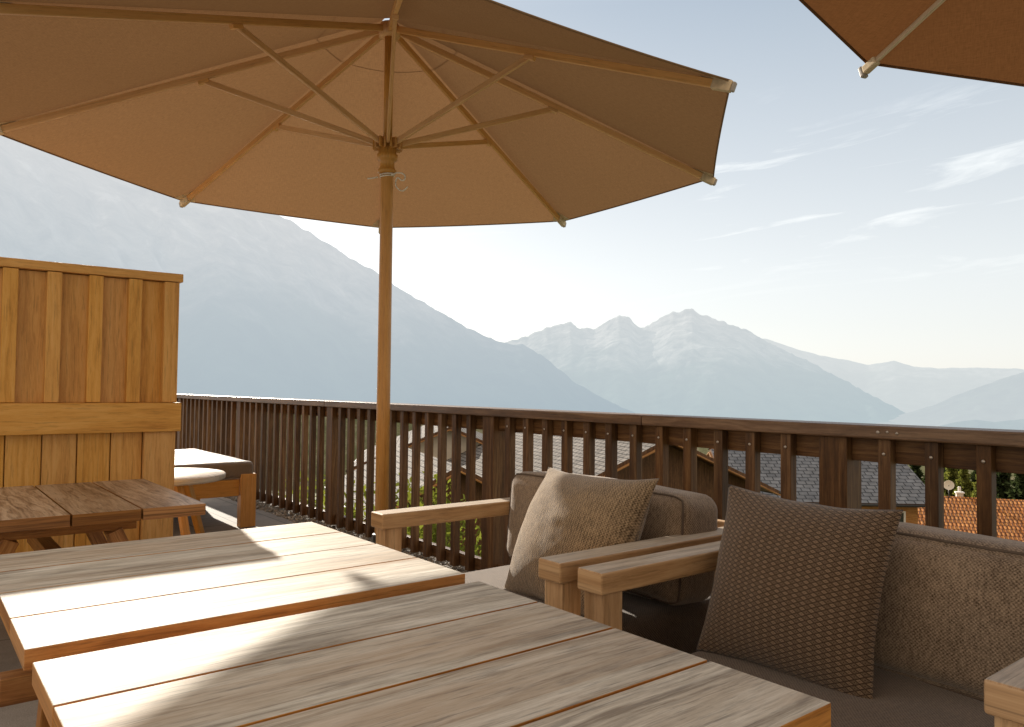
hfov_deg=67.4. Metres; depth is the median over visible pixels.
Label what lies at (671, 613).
lounge chair
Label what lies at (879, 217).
sky
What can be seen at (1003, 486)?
conifer tree
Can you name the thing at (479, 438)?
house
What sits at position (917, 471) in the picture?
conifer tree
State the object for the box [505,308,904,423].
mountain
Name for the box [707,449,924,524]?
house
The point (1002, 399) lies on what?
mountain
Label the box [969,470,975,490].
conifer tree
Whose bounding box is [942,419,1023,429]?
hill
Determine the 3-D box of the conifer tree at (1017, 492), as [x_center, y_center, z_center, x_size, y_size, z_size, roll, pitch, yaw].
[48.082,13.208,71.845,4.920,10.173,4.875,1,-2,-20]
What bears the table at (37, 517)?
on the terrace floor
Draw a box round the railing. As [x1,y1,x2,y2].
[175,394,1023,570]
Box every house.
[324,446,481,556]
[345,425,482,472]
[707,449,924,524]
[918,487,1023,541]
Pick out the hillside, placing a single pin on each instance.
(705, 451)
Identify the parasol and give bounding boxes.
[0,0,736,543]
[799,0,1023,86]
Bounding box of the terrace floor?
[0,497,294,726]
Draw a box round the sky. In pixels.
[279,0,1023,368]
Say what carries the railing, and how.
on the gravel strip
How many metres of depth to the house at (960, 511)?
46.77 m
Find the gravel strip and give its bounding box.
[226,497,464,571]
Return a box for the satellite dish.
[944,480,953,497]
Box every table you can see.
[0,479,205,554]
[0,522,464,726]
[32,581,830,726]
[174,468,225,535]
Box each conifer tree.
[909,465,923,482]
[944,468,958,495]
[952,469,973,496]
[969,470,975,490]
[970,474,976,496]
[996,472,1013,498]
[1005,473,1023,499]
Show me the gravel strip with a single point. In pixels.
(360, 535)
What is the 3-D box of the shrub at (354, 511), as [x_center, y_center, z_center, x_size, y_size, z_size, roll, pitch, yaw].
[-2.869,3.067,10.758,2.825,3.190,2.438,0,-2,21]
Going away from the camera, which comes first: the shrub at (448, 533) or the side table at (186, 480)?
the side table at (186, 480)
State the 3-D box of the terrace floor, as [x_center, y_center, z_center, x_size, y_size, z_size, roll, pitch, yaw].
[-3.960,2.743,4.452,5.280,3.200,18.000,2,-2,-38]
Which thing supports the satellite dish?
on the house at (960, 511)
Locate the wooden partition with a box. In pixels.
[0,257,182,552]
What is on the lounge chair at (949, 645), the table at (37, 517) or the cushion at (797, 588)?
the cushion at (797, 588)
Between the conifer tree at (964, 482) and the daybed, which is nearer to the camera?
the daybed
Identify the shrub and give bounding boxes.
[278,471,398,521]
[323,471,480,556]
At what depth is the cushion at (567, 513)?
2.32 m
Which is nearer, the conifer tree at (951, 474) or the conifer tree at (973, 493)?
the conifer tree at (973, 493)
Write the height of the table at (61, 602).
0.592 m
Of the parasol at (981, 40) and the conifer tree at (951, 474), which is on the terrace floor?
the parasol at (981, 40)
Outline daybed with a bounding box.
[175,449,255,527]
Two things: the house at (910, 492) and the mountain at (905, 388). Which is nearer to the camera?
the house at (910, 492)
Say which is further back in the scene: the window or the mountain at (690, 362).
the mountain at (690, 362)
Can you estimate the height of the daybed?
0.650 m
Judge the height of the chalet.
7.232 m
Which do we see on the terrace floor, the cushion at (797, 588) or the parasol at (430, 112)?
the parasol at (430, 112)
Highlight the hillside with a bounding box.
[235,409,1015,506]
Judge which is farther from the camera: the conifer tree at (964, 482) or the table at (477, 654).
the conifer tree at (964, 482)
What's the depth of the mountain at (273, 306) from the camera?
4869.78 m
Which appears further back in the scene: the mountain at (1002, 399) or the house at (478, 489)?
the mountain at (1002, 399)
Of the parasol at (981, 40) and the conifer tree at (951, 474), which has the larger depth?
the conifer tree at (951, 474)
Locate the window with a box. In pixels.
[900,511,905,522]
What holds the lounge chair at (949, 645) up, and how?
on the terrace floor
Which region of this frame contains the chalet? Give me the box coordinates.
[447,432,780,499]
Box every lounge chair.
[371,471,724,653]
[578,522,1023,726]
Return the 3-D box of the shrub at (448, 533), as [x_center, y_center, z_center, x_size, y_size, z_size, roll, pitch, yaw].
[-0.921,2.937,9.586,2.695,3.215,2.535,0,-2,22]
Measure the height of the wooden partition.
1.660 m
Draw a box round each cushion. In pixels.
[504,467,658,615]
[695,484,902,698]
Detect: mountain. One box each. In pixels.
[0,135,634,412]
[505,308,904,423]
[764,339,1023,412]
[876,372,1023,425]

